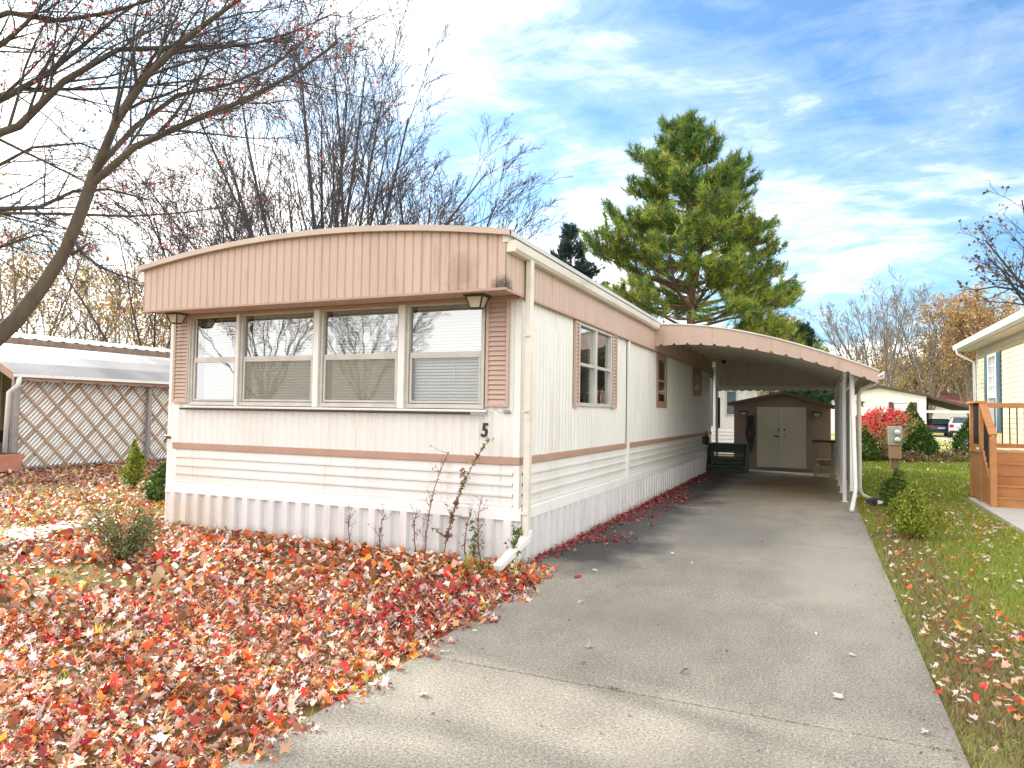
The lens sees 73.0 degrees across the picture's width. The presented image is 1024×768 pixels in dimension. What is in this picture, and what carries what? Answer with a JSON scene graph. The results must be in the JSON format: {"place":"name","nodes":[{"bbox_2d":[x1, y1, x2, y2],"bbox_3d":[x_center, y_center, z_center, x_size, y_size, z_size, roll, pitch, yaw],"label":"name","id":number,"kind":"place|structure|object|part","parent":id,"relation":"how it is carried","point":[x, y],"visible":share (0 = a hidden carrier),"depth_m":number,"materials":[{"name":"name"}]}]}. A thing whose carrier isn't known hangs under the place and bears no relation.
{"place":"outdoors","nodes":[
{"label":"outdoors","id":0,"kind":"place"},
{"bbox_2d":[0,518,97,550],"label":"path","id":1,"kind":"structure","parent":0,"point":[23,538],"depth_m":8.13,"materials":[{"name":"concrete"}]},
{"bbox_2d":[0,433,1023,767],"bbox_3d":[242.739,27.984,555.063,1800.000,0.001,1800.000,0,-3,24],"label":"ground","id":2,"kind":"structure","parent":0,"point":[208,741],"depth_m":4.78,"materials":[{"name":"plant"}]},
{"bbox_2d":[0,248,72,335],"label":"autumn tree","id":3,"kind":"object","parent":2,"relation":"on","point":[9,295],"visible":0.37,"depth_m":36.26,"materials":[{"name":"yellow plant"}]},
{"bbox_2d":[0,172,115,340],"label":"autumn tree","id":4,"kind":"object","parent":2,"relation":"on","point":[16,289],"visible":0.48,"depth_m":34.51,"materials":[{"name":"brown plant"}]},
{"bbox_2d":[1,238,147,342],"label":"autumn tree","id":5,"kind":"object","parent":2,"relation":"on","point":[98,316],"visible":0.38,"depth_m":42.35,"materials":[{"name":"brown plant"}]},
{"bbox_2d":[0,343,169,460],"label":"carport","id":6,"kind":"object","parent":2,"relation":"on","point":[19,363],"visible":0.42,"depth_m":17.88,"materials":[{"name":"white metal"}]},
{"bbox_2d":[0,333,169,456],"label":"mobile home","id":7,"kind":"object","parent":2,"relation":"on","point":[34,340],"visible":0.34,"depth_m":21.09,"materials":[{"name":"white metal"}]},
{"bbox_2d":[16,380,168,468],"bbox_3d":[-9.800,1.111,19.880,0.080,2.100,8.459,0,-3,24],"label":"lattice screen","id":8,"kind":"object","parent":2,"relation":"on","point":[28,391],"visible":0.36,"depth_m":17.54,"materials":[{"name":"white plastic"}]},
{"bbox_2d":[21,238,170,345],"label":"autumn tree","id":9,"kind":"object","parent":2,"relation":"on","point":[114,332],"visible":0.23,"depth_m":49.62,"materials":[{"name":"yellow plant"}]},
{"bbox_2d":[81,498,168,564],"bbox_3d":[-3.749,1.437,6.719,0.755,0.634,0.701,2,-3,-34],"label":"shrub","id":10,"kind":"object","parent":2,"relation":"on","point":[127,547],"visible":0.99,"depth_m":6.72,"materials":[{"name":"green plant"}]},
{"bbox_2d":[0,181,255,348],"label":"bare tree","id":11,"kind":"object","parent":2,"relation":"on","point":[130,302],"visible":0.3,"depth_m":31.80,"materials":[{"name":"brown plant"}]},
{"bbox_2d":[117,439,146,488],"bbox_3d":[-7.099,1.486,12.880,0.495,0.945,0.495,0,-3,24],"label":"arborvitae","id":12,"kind":"object","parent":2,"relation":"on","point":[133,470],"visible":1,"depth_m":12.82,"materials":[{"name":"green plant"}]},
{"bbox_2d":[100,275,170,348],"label":"autumn tree","id":13,"kind":"object","parent":2,"relation":"on","point":[133,339],"visible":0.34,"depth_m":41.55,"materials":[{"name":"yellow plant"}]},
{"bbox_2d":[133,459,166,501],"bbox_3d":[-5.583,1.539,11.190,1.054,0.748,0.948,0,-3,24],"label":"shrub","id":14,"kind":"object","parent":2,"relation":"on","point":[155,484],"visible":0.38,"depth_m":10.95,"materials":[{"name":"green plant"}]},
{"bbox_2d":[0,0,414,346],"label":"maple tree","id":15,"kind":"object","parent":2,"relation":"on","point":[21,312],"visible":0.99,"depth_m":10.40,"materials":[{"name":"brown plant"}]},
{"bbox_2d":[95,120,346,265],"bbox_3d":[-12.322,-4.398,29.392,9.653,14.206,10.105,0,-3,24],"label":"bare tree","id":16,"kind":"object","parent":2,"relation":"on","point":[170,252],"visible":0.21,"depth_m":28.03,"materials":[{"name":"brown plant"}]},
{"bbox_2d":[37,0,571,252],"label":"bare tree","id":17,"kind":"object","parent":2,"relation":"on","point":[337,169],"visible":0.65,"depth_m":25.61,"materials":[{"name":"brown plant"}]},
{"bbox_2d":[345,504,356,543],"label":"weed","id":18,"kind":"object","parent":2,"relation":"on","point":[348,520],"visible":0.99,"depth_m":7.64,"materials":[{"name":"brown plant"}]},
{"bbox_2d":[0,459,717,767],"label":"fallen leaves","id":19,"kind":"object","parent":2,"relation":"on","point":[132,757],"depth_m":4.79,"materials":[{"name":"red plant"}]},
{"bbox_2d":[0,452,24,471],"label":"planter box","id":20,"kind":"object","parent":19,"relation":"on","point":[12,461],"visible":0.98,"depth_m":15.25,"materials":[{"name":"ceramic"}]},
{"bbox_2d":[368,504,390,550],"bbox_3d":[-1.423,1.553,7.486,0.265,0.507,0.116,1,-2,9],"label":"weed","id":21,"kind":"object","parent":2,"relation":"on","point":[380,529],"visible":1,"depth_m":7.46,"materials":[{"name":"brown plant"}]},
{"bbox_2d":[410,504,423,553],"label":"weed","id":22,"kind":"object","parent":2,"relation":"on","point":[414,524],"visible":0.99,"depth_m":7.29,"materials":[{"name":"brown plant"}]},
{"bbox_2d":[137,225,713,570],"bbox_3d":[0.540,0.392,14.061,5.166,3.501,14.392,0,-3,24],"label":"mobile home","id":23,"kind":"object","parent":2,"relation":"on","point":[320,380],"visible":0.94,"depth_m":7.94,"materials":[{"name":"white paint"}]},
{"bbox_2d":[187,315,248,405],"bbox_3d":[-3.731,-0.305,8.794,0.818,1.154,0.210,0,-3,24],"label":"window","id":24,"kind":"structure","parent":23,"relation":"in","point":[218,360],"depth_m":8.86,"materials":[{"name":"glass"}]},
{"bbox_2d":[237,311,313,406],"bbox_3d":[-2.798,-0.307,8.382,1.178,1.154,0.210,0,-3,24],"label":"window","id":25,"kind":"structure","parent":23,"relation":"in","point":[282,358],"depth_m":8.44,"materials":[{"name":"glass"}]},
{"bbox_2d":[317,306,398,407],"bbox_3d":[-1.700,-0.310,7.896,1.110,1.154,0.210,0,-3,24],"label":"window","id":26,"kind":"structure","parent":23,"relation":"in","point":[364,357],"depth_m":7.95,"materials":[{"name":"glass"}]},
{"bbox_2d":[403,302,485,408],"bbox_3d":[-0.693,-0.313,7.450,0.973,1.154,0.210,0,-3,24],"label":"window","id":27,"kind":"structure","parent":23,"relation":"in","point":[450,355],"depth_m":7.50,"materials":[{"name":"glass"}]},
{"bbox_2d":[579,321,611,407],"bbox_3d":[1.078,-0.225,9.387,0.155,1.070,1.510,0,-3,24],"label":"window","id":28,"kind":"structure","parent":23,"relation":"in","point":[599,379],"depth_m":9.59,"materials":[{"name":"metal"}]},
{"bbox_2d":[656,353,666,407],"bbox_3d":[2.881,-0.055,13.365,0.052,1.030,0.910,0,-3,24],"label":"window","id":29,"kind":"structure","parent":23,"relation":"in","point":[661,360],"depth_m":13.35,"materials":[{"name":"pink paint"}]},
{"bbox_2d":[692,367,701,396],"bbox_3d":[4.610,-0.033,17.272,0.052,0.680,1.330,0,-3,24],"label":"window","id":30,"kind":"structure","parent":23,"relation":"in","point":[697,374],"depth_m":17.25,"materials":[{"name":"pink paint"}]},
{"bbox_2d":[702,430,709,444],"bbox_3d":[5.081,1.410,18.108,0.170,0.386,0.264,0,-3,24],"label":"hose reel","id":31,"kind":"object","parent":23,"relation":"attached to","point":[706,440],"visible":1,"depth_m":18.02,"materials":[{"name":"green paint"}]},
{"bbox_2d":[417,444,448,555],"bbox_3d":[-0.860,1.214,7.201,0.366,1.175,0.186,0,-3,24],"label":"weed","id":32,"kind":"object","parent":2,"relation":"on","point":[428,520],"visible":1,"depth_m":7.22,"materials":[{"name":"brown plant"}]},
{"bbox_2d":[327,116,568,246],"bbox_3d":[-2.630,-4.413,30.440,10.177,14.622,9.854,1,-2,4],"label":"bare tree","id":33,"kind":"object","parent":2,"relation":"on","point":[417,203],"visible":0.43,"depth_m":29.30,"materials":[{"name":"brown plant"}]},
{"bbox_2d":[431,437,493,555],"bbox_3d":[-0.509,1.169,7.081,0.654,1.270,0.146,0,-3,21],"label":"weed","id":34,"kind":"object","parent":2,"relation":"on","point":[452,514],"visible":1,"depth_m":7.09,"materials":[{"name":"brown plant"}]},
{"bbox_2d":[456,500,472,555],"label":"weed","id":35,"kind":"object","parent":2,"relation":"on","point":[469,516],"visible":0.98,"depth_m":7.05,"materials":[{"name":"brown plant"}]},
{"bbox_2d":[468,520,483,558],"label":"weed","id":36,"kind":"object","parent":2,"relation":"on","point":[473,546],"visible":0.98,"depth_m":7.00,"materials":[{"name":"green plant"}]},
{"bbox_2d":[474,496,488,560],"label":"weed","id":37,"kind":"object","parent":2,"relation":"on","point":[477,520],"visible":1,"depth_m":7.00,"materials":[{"name":"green plant"}]},
{"bbox_2d":[503,525,523,567],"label":"weed","id":38,"kind":"object","parent":2,"relation":"on","point":[515,533],"visible":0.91,"depth_m":6.65,"materials":[{"name":"green plant"}]},
{"bbox_2d":[137,337,976,395],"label":"wood","id":39,"kind":"object","parent":2,"relation":"on","point":[879,363],"depth_m":113.32,"materials":[{"name":"brown plant"}]},
{"bbox_2d":[549,221,610,288],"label":"spruce tree","id":40,"kind":"object","parent":2,"relation":"on","point":[568,248],"visible":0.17,"depth_m":45.63,"materials":[{"name":"green plant"}]},
{"bbox_2d":[329,460,1023,767],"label":"fallen leaves","id":41,"kind":"object","parent":2,"relation":"on","point":[995,617],"depth_m":4.87,"materials":[{"name":"plant"}]},
{"bbox_2d":[576,107,834,375],"bbox_3d":[8.036,-4.704,31.525,12.459,15.634,12.023,0,-3,24],"label":"pine tree","id":42,"kind":"object","parent":2,"relation":"on","point":[726,225],"visible":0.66,"depth_m":29.59,"materials":[{"name":"green plant"}]},
{"bbox_2d":[711,374,756,453],"bbox_3d":[8.079,1.369,31.887,5.800,3.120,8.400,0,-3,24],"label":"mobile home","id":43,"kind":"object","parent":2,"relation":"on","point":[726,432],"visible":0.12,"depth_m":27.36,"materials":[{"name":"white paint"}]},
{"bbox_2d":[726,390,736,415],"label":"window","id":44,"kind":"structure","parent":43,"relation":"in","point":[731,396],"depth_m":27.27,"materials":[{"name":"metal"}]},
{"bbox_2d":[745,311,805,396],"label":"autumn tree","id":45,"kind":"object","parent":2,"relation":"on","point":[760,392],"visible":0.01,"depth_m":46.07,"materials":[{"name":"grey plant"}]},
{"bbox_2d":[757,314,819,394],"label":"autumn tree","id":46,"kind":"object","parent":2,"relation":"on","point":[787,326],"depth_m":64.18,"materials":[{"name":"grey plant"}]},
{"bbox_2d":[766,320,834,404],"bbox_3d":[15.750,-0.054,36.760,4.080,7.010,3.469,1,-2,-10],"label":"young pine","id":47,"kind":"object","parent":2,"relation":"on","point":[823,396],"visible":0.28,"depth_m":36.37,"materials":[{"name":"green plant"}]},
{"bbox_2d":[799,265,934,386],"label":"bare tree","id":48,"kind":"object","parent":2,"relation":"on","point":[885,332],"visible":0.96,"depth_m":68.40,"materials":[{"name":"grey plant"}]},
{"bbox_2d":[856,425,882,461],"bbox_3d":[12.204,2.066,24.043,1.346,1.297,1.334,0,-3,24],"label":"arborvitae","id":49,"kind":"object","parent":2,"relation":"on","point":[868,446],"visible":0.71,"depth_m":23.77,"materials":[{"name":"green plant"}]},
{"bbox_2d":[845,345,896,386],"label":"autumn tree","id":50,"kind":"object","parent":2,"relation":"on","point":[880,371],"visible":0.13,"depth_m":88.12,"materials":[{"name":"brown plant"}]},
{"bbox_2d":[867,497,884,505],"bbox_3d":[6.285,2.022,11.916,0.281,0.128,0.215,0,-3,24],"label":"garden light","id":51,"kind":"object","parent":2,"relation":"on","point":[874,500],"visible":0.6,"depth_m":11.85,"materials":[{"name":"black paint"}]},
{"bbox_2d":[856,406,921,440],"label":"burning bush","id":52,"kind":"object","parent":2,"relation":"on","point":[887,416],"visible":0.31,"depth_m":45.18,"materials":[{"name":"red plant"}]},
{"bbox_2d":[878,468,908,506],"bbox_3d":[6.016,1.691,10.866,0.466,0.765,0.451,1,-2,-8],"label":"arborvitae","id":53,"kind":"object","parent":2,"relation":"on","point":[890,489],"visible":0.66,"depth_m":10.81,"materials":[{"name":"green plant"}]},
{"bbox_2d":[888,426,902,469],"bbox_3d":[11.097,1.858,20.010,0.377,1.265,0.503,0,-3,24],"label":"meter pedestal","id":54,"kind":"object","parent":2,"relation":"on","point":[895,440],"visible":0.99,"depth_m":19.97,"materials":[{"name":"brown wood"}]},
{"bbox_2d":[829,385,968,434],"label":"house","id":55,"kind":"structure","parent":2,"relation":"on","point":[873,397],"depth_m":58.50,"materials":[{"name":"white paint"}]},
{"bbox_2d":[893,403,908,411],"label":"window","id":56,"kind":"structure","parent":55,"relation":"in","point":[902,406],"depth_m":58.12,"materials":[{"name":"white glass"}]},
{"bbox_2d":[870,448,941,461],"bbox_3d":[13.689,2.471,24.306,2.431,0.555,1.068,0,-3,24],"label":"dried plant","id":57,"kind":"object","parent":2,"relation":"on","point":[910,456],"visible":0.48,"depth_m":23.98,"materials":[{"name":"brown plant"}]},
{"bbox_2d":[878,350,941,392],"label":"autumn tree","id":58,"kind":"object","parent":2,"relation":"on","point":[903,383],"visible":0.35,"depth_m":81.92,"materials":[{"name":"brown plant"}]},
{"bbox_2d":[869,284,961,418],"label":"bare tree","id":59,"kind":"object","parent":2,"relation":"on","point":[932,347],"visible":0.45,"depth_m":73.41,"materials":[{"name":"brown plant"}]},
{"bbox_2d":[902,402,929,426],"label":"arborvitae","id":60,"kind":"object","parent":2,"relation":"on","point":[911,408],"visible":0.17,"depth_m":47.49,"materials":[{"name":"green plant"}]},
{"bbox_2d":[885,479,955,540],"bbox_3d":[5.079,1.586,8.723,0.763,0.776,0.696,2,-2,-17],"label":"arborvitae","id":61,"kind":"object","parent":2,"relation":"on","point":[910,512],"visible":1,"depth_m":8.57,"materials":[{"name":"green plant"}]},
{"bbox_2d":[902,411,943,458],"bbox_3d":[14.672,1.896,25.077,1.811,1.837,1.690,1,-2,-11],"label":"yew bush","id":62,"kind":"object","parent":2,"relation":"on","point":[928,444],"visible":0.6,"depth_m":24.65,"materials":[{"name":"green plant"}]},
{"bbox_2d":[850,456,1023,767],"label":"grass","id":63,"kind":"structure","parent":2,"relation":"on","point":[907,467],"depth_m":6.18,"materials":[{"name":"green plant"}]},
{"bbox_2d":[907,447,969,461],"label":"dried plant","id":64,"kind":"object","parent":2,"relation":"on","point":[947,456],"visible":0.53,"depth_m":24.19,"materials":[{"name":"brown plant"}]},
{"bbox_2d":[907,357,975,392],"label":"autumn tree","id":65,"kind":"object","parent":2,"relation":"on","point":[953,387],"visible":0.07,"depth_m":82.26,"materials":[{"name":"orange plant"}]},
{"bbox_2d":[908,330,976,398],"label":"autumn tree","id":66,"kind":"object","parent":2,"relation":"on","point":[926,372],"visible":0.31,"depth_m":77.28,"materials":[{"name":"orange plant"}]},
{"bbox_2d":[922,448,968,461],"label":"dried plant","id":67,"kind":"object","parent":2,"relation":"on","point":[952,453],"visible":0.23,"depth_m":24.39,"materials":[{"name":"brown plant"}]},
{"bbox_2d":[925,393,976,419],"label":"house","id":68,"kind":"structure","parent":2,"relation":"on","point":[947,396],"depth_m":75.97,"materials":[{"name":"white paint"}]},
{"bbox_2d":[943,417,969,458],"bbox_3d":[17.475,1.817,25.730,2.551,2.135,2.559,0,-3,24],"label":"yew bush","id":69,"kind":"object","parent":2,"relation":"on","point":[960,438],"visible":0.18,"depth_m":25.73,"materials":[{"name":"green plant"}]},
{"bbox_2d":[913,278,1020,416],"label":"autumn tree","id":70,"kind":"object","parent":2,"relation":"on","point":[969,319],"visible":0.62,"depth_m":66.04,"materials":[{"name":"orange plant"}]},
{"bbox_2d":[952,308,1023,449],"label":"house","id":71,"kind":"structure","parent":2,"relation":"on","point":[998,365],"depth_m":16.44,"materials":[{"name":"beige"}]},
{"bbox_2d":[987,352,996,430],"bbox_3d":[12.217,0.220,17.522,0.100,1.970,0.960,0,-3,24],"label":"window","id":72,"kind":"structure","parent":71,"relation":"in","point":[991,359],"depth_m":17.67,"materials":[{"name":"white glass"}]},
{"bbox_2d":[957,180,1023,313],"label":"bare tree","id":73,"kind":"object","parent":2,"relation":"on","point":[1008,280],"visible":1,"depth_m":16.63,"materials":[{"name":"brown plant"}]},
{"bbox_2d":[968,497,1023,532],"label":"walkway","id":74,"kind":"structure","parent":2,"relation":"on","point":[1013,517],"depth_m":11.00,"materials":[{"name":"concrete"}]},
{"bbox_2d":[966,401,1023,508],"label":"wooden deck","id":75,"kind":"structure","parent":74,"relation":"on","point":[996,478],"depth_m":12.27,"materials":[{"name":"brown wood"}]},
{"bbox_2d":[974,302,1022,327],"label":"autumn tree","id":76,"kind":"object","parent":2,"relation":"on","point":[1003,314],"visible":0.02,"depth_m":76.95,"materials":[{"name":"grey plant"}]},
{"bbox_2d":[0,0,1023,391],"label":"sky","id":77,"kind":"structure","parent":0,"point":[874,128],"materials":[{"name":"blue"}]},
{"bbox_2d":[222,469,969,767],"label":"driveway","id":78,"kind":"structure","parent":0,"point":[769,608],"depth_m":4.12,"materials":[{"name":"concrete"}]},
{"bbox_2d":[706,443,748,473],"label":"portable steps","id":79,"kind":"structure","parent":78,"relation":"on","point":[727,464],"depth_m":18.48,"materials":[{"name":"green paint"}]},
{"bbox_2d":[655,323,884,512],"bbox_3d":[5.754,0.635,15.149,3.700,3.154,8.026,0,-3,24],"label":"carport","id":80,"kind":"object","parent":78,"relation":"on","point":[747,360],"visible":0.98,"depth_m":12.98,"materials":[{"name":"metal"}]},
{"bbox_2d":[718,398,719,427],"bbox_3d":[5.775,0.802,19.273,0.050,0.850,0.080,0,-3,24],"label":"furled flag","id":81,"kind":"object","parent":80,"relation":"hanging from","point":[718,412],"visible":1,"depth_m":19.23,"materials":[{"name":"fabric"}]},
{"bbox_2d":[728,392,834,472],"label":"storage shed","id":82,"kind":"structure","parent":78,"relation":"on","point":[789,427],"depth_m":19.21,"materials":[{"name":"beige wood"}]},
{"bbox_2d":[745,415,754,454],"bbox_3d":[6.728,1.442,19.532,0.266,1.119,0.071,0,-3,24],"label":"garden hose","id":83,"kind":"object","parent":82,"relation":"hanging from","point":[750,424],"visible":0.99,"depth_m":19.53,"materials":[{"name":"black rubber"}]},
{"bbox_2d":[757,407,781,467],"bbox_3d":[7.204,1.484,19.366,0.645,1.680,0.075,0,-3,24],"label":"door","id":84,"kind":"structure","parent":82,"relation":"in","point":[768,418],"depth_m":19.37,"materials":[{"name":"beige paint"}]},
{"bbox_2d":[782,407,805,468],"bbox_3d":[7.792,1.482,19.106,0.620,1.680,0.075,0,-3,24],"label":"door","id":85,"kind":"structure","parent":82,"relation":"in","point":[793,418],"depth_m":19.10,"materials":[{"name":"beige paint"}]},
{"bbox_2d":[812,439,835,476],"bbox_3d":[8.003,1.896,17.753,0.540,0.910,0.800,0,-3,24],"label":"potting table","id":86,"kind":"object","parent":78,"relation":"on","point":[830,468],"visible":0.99,"depth_m":17.40,"materials":[{"name":"brown wood"}]},
{"bbox_2d":[817,459,830,465],"bbox_3d":[7.989,2.008,17.694,0.318,0.160,0.350,0,-3,24],"label":"wooden crate","id":87,"kind":"object","parent":86,"relation":"on","point":[824,462],"visible":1,"depth_m":17.54,"materials":[{"name":"brown wood"}]},
{"bbox_2d":[831,692,843,697],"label":"fallen leaf","id":88,"kind":"object","parent":78,"relation":"on","point":[838,695],"visible":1,"depth_m":3.69,"materials":[{"name":"beige plant"}]},
{"bbox_2d":[934,436,952,440],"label":"driveway","id":89,"kind":"structure","parent":0,"point":[945,438],"depth_m":55.97,"materials":[{"name":"concrete"}]},
{"bbox_2d":[926,419,952,436],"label":"parked car","id":90,"kind":"object","parent":89,"relation":"on","point":[939,426],"visible":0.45,"depth_m":58.30,"materials":[{"name":"blue paint"}]},
{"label":"rear window","id":91,"kind":"part","parent":90,"relation":"part of","materials":[{"name":"black glass"}]},
{"bbox_2d":[947,417,968,436],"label":"parked car","id":92,"kind":"object","parent":89,"relation":"on","point":[954,423],"visible":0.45,"depth_m":56.41,"materials":[{"name":"white paint"}]},
{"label":"rear window","id":93,"kind":"part","parent":92,"relation":"part of","materials":[{"name":"grey glass"}]}
]}

